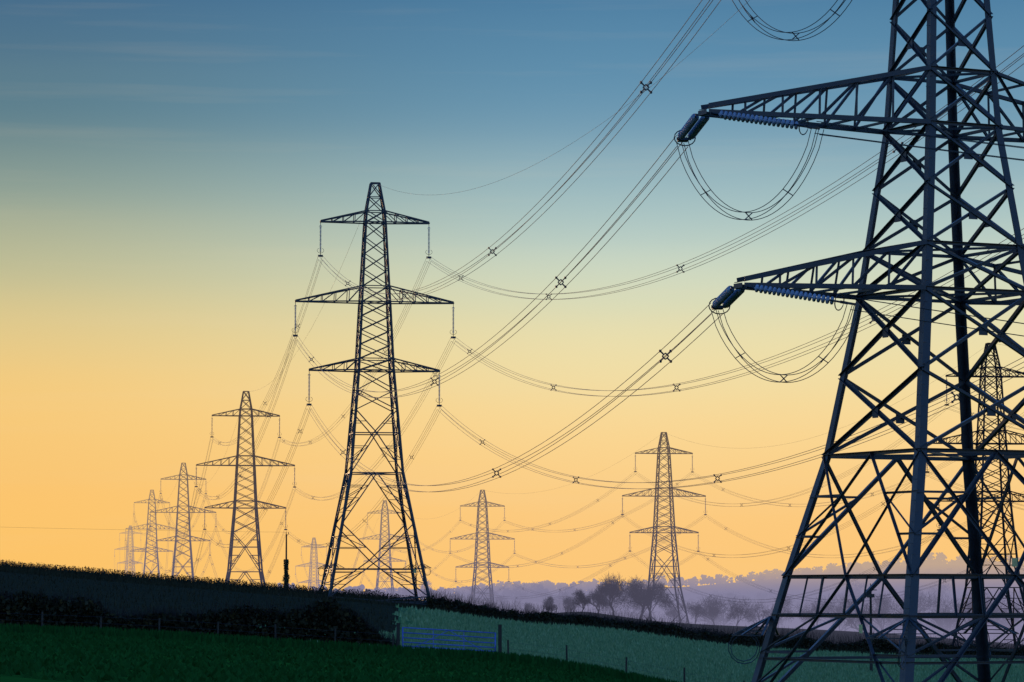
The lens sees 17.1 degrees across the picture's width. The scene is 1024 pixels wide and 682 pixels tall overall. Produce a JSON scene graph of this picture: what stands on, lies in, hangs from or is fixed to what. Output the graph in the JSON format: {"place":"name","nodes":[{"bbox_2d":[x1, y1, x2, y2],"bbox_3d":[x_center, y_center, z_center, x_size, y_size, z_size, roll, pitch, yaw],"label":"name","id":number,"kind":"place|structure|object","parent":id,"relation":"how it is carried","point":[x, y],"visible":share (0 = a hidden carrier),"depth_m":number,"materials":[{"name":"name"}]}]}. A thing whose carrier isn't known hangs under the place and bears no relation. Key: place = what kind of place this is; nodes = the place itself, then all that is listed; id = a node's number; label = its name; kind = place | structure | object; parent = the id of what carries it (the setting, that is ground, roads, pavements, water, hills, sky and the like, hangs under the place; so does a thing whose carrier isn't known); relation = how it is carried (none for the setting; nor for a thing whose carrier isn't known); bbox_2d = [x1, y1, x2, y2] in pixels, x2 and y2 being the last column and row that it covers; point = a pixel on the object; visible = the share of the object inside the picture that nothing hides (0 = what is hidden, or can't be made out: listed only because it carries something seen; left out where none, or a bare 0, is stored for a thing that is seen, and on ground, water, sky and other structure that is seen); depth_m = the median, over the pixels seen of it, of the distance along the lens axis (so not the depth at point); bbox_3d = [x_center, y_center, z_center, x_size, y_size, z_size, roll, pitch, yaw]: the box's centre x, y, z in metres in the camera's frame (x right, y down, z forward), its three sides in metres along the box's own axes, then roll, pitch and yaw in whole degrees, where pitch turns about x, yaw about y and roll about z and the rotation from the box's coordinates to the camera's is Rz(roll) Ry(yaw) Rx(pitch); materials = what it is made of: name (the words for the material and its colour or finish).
{"place":"outdoors","nodes":[
{"label":"outdoors","id":0,"kind":"place"},
{"bbox_2d":[196,418,294,526],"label":"tower insulators","id":1,"kind":"object","parent":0,"point":[294,469],"visible":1,"depth_m":667.09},
{"bbox_2d":[282,559,290,585],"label":"pole ivy","id":2,"kind":"object","parent":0,"point":[287,575],"visible":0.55,"depth_m":479.99,"materials":[{"name":"plant"}]},
{"bbox_2d":[285,532,288,582],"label":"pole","id":3,"kind":"object","parent":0,"point":[286,552],"visible":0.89,"depth_m":480.30,"materials":[{"name":"wood"}]},
{"bbox_2d":[294,225,453,401],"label":"tower insulators","id":4,"kind":"object","parent":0,"point":[320,248],"visible":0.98,"depth_m":412.50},
{"bbox_2d":[450,508,514,578],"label":"tower insulators","id":5,"kind":"object","parent":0,"point":[514,541],"visible":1,"depth_m":1009.04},
{"bbox_2d":[0,565,1023,681],"bbox_3d":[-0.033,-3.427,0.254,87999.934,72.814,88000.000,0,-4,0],"label":"ground","id":6,"kind":"structure","parent":0,"point":[769,585],"depth_m":566.72,"materials":[{"name":"green plant"}]},
{"bbox_2d":[114,525,144,574],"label":"tower","id":7,"kind":"structure","parent":6,"relation":"on","point":[128,540],"depth_m":2064.44,"materials":[{"name":"grey metal"}]},
{"bbox_2d":[126,490,177,574],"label":"tower","id":8,"kind":"structure","parent":6,"relation":"on","point":[156,543],"depth_m":1266.35,"materials":[{"name":"grey metal"}]},
{"bbox_2d":[149,463,216,579],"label":"tower","id":9,"kind":"structure","parent":6,"relation":"on","point":[189,529],"depth_m":999.36,"materials":[{"name":"grey metal"}]},
{"bbox_2d":[0,584,400,646],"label":"hedge","id":10,"kind":"object","parent":6,"relation":"on","point":[310,622],"depth_m":185.42,"materials":[{"name":"plant"}]},
{"bbox_2d":[41,612,393,646],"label":"fence posts","id":11,"kind":"object","parent":6,"relation":"on","point":[217,628],"visible":0.58,"depth_m":184.12,"materials":[{"name":"brown wood"}]},
{"bbox_2d":[0,613,390,640],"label":"fence wires","id":12,"kind":"object","parent":11,"relation":"attached to","point":[197,628],"visible":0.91,"depth_m":184.11,"materials":[{"name":"grey metal"}]},
{"bbox_2d":[195,391,296,584],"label":"tower","id":13,"kind":"structure","parent":6,"relation":"on","point":[255,507],"depth_m":666.04,"materials":[{"name":"grey metal"}]},
{"bbox_2d":[295,538,326,589],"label":"tower","id":14,"kind":"structure","parent":6,"relation":"on","point":[316,567],"depth_m":1729.73,"materials":[{"name":"grey metal"}]},
{"bbox_2d":[0,623,681,681],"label":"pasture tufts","id":15,"kind":"object","parent":6,"relation":"on","point":[132,641],"visible":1,"depth_m":127.21,"materials":[{"name":"green plant"}]},
{"bbox_2d":[292,182,456,604],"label":"tower","id":16,"kind":"structure","parent":6,"relation":"on","point":[391,361],"depth_m":412.30,"materials":[{"name":"metal"}]},
{"bbox_2d":[358,500,410,596],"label":"tower","id":17,"kind":"structure","parent":6,"relation":"on","point":[389,552],"depth_m":1279.65,"materials":[{"name":"grey metal"}]},
{"bbox_2d":[402,627,495,651],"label":"field gate","id":18,"kind":"structure","parent":6,"relation":"on","point":[433,639],"depth_m":184.29,"materials":[{"name":"metal"}]},
{"bbox_2d":[396,623,501,652],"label":"gate posts","id":19,"kind":"object","parent":6,"relation":"on","point":[499,636],"visible":0.65,"depth_m":184.26,"materials":[{"name":"brown wood"}]},
{"bbox_2d":[449,490,515,606],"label":"tower","id":20,"kind":"structure","parent":6,"relation":"on","point":[477,546],"depth_m":1007.53,"materials":[{"name":"grey metal"}]},
{"bbox_2d":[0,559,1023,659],"bbox_3d":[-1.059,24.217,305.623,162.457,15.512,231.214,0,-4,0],"label":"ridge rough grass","id":21,"kind":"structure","parent":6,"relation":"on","point":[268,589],"depth_m":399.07,"materials":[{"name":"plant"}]},
{"bbox_2d":[124,344,1023,602],"bbox_3d":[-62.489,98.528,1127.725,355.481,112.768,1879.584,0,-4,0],"label":"conductors","id":22,"kind":"object","parent":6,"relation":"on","point":[577,530],"visible":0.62,"depth_m":741.83,"materials":[{"name":"metal"}]},
{"bbox_2d":[137,414,1013,602],"bbox_3d":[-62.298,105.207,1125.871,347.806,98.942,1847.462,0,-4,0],"label":"spacers","id":23,"kind":"object","parent":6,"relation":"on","point":[574,529],"visible":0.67,"depth_m":751.60,"materials":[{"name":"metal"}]},
{"bbox_2d":[197,0,1023,547],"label":"conductors","id":24,"kind":"object","parent":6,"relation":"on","point":[659,280],"visible":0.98,"depth_m":198.59,"materials":[{"name":"metal"}]},
{"bbox_2d":[199,9,958,546],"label":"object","id":25,"kind":"object","parent":24,"relation":"attached to","point":[687,139],"visible":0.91,"depth_m":162.91,"materials":[{"name":"metal"}]},
{"bbox_2d":[507,640,744,681],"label":"fence posts","id":26,"kind":"object","parent":6,"relation":"on","point":[625,662],"visible":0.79,"depth_m":184.00,"materials":[{"name":"brown wood"}]},
{"bbox_2d":[508,642,729,681],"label":"field fence wires","id":27,"kind":"object","parent":26,"relation":"attached to","point":[612,664],"visible":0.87,"depth_m":183.95,"materials":[{"name":"grey metal"}]},
{"bbox_2d":[265,604,1023,681],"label":"field","id":28,"kind":"structure","parent":6,"relation":"on","point":[705,658],"depth_m":317.82,"materials":[{"name":"green plant"}]},
{"bbox_2d":[278,552,1023,641],"bbox_3d":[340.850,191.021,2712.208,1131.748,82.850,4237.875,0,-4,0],"label":"hills","id":29,"kind":"structure","parent":6,"relation":"on","point":[572,594],"depth_m":2013.50,"materials":[{"name":"purple plant"}]},
{"bbox_2d":[621,432,706,622],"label":"tower","id":30,"kind":"structure","parent":6,"relation":"on","point":[669,467],"depth_m":775.23,"materials":[{"name":"grey metal"}]},
{"bbox_2d":[399,560,1021,642],"bbox_3d":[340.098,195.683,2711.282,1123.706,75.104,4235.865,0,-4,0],"label":"bare trees","id":31,"kind":"object","parent":6,"relation":"on","point":[850,621],"visible":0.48,"depth_m":936.26,"materials":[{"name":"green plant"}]},
{"bbox_2d":[698,0,1023,681],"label":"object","id":32,"kind":"object","parent":6,"relation":"on","point":[925,288],"visible":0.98,"depth_m":148.91,"materials":[{"name":"metal"}]},
{"bbox_2d":[677,110,833,307],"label":"tension insulators","id":33,"kind":"object","parent":32,"relation":"attached to","point":[728,296],"visible":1,"depth_m":143.95,"materials":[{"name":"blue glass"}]},
{"bbox_2d":[867,583,874,670],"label":"pole","id":34,"kind":"object","parent":6,"relation":"on","point":[870,595],"visible":0.44,"depth_m":329.98,"materials":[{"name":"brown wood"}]},
{"bbox_2d":[926,343,1023,647],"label":"tower","id":35,"kind":"structure","parent":6,"relation":"on","point":[999,444],"depth_m":492.09,"materials":[{"name":"grey metal"}]},
{"bbox_2d":[0,0,1023,592],"label":"sky","id":36,"kind":"structure","parent":0,"point":[170,170],"materials":[{"name":"blue"}]},
{"bbox_2d":[622,455,705,548],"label":"tower insulators","id":37,"kind":"object","parent":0,"point":[692,469],"visible":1,"depth_m":775.69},
{"bbox_2d":[426,587,1023,655],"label":"hedge","id":38,"kind":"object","parent":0,"point":[879,644],"depth_m":403.02,"materials":[{"name":"plant"}]},
{"bbox_2d":[859,558,1017,632],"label":"tower tension plates","id":39,"kind":"object","parent":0,"point":[1014,562],"visible":1,"depth_m":143.90,"materials":[{"name":"grey metal"}]}
]}

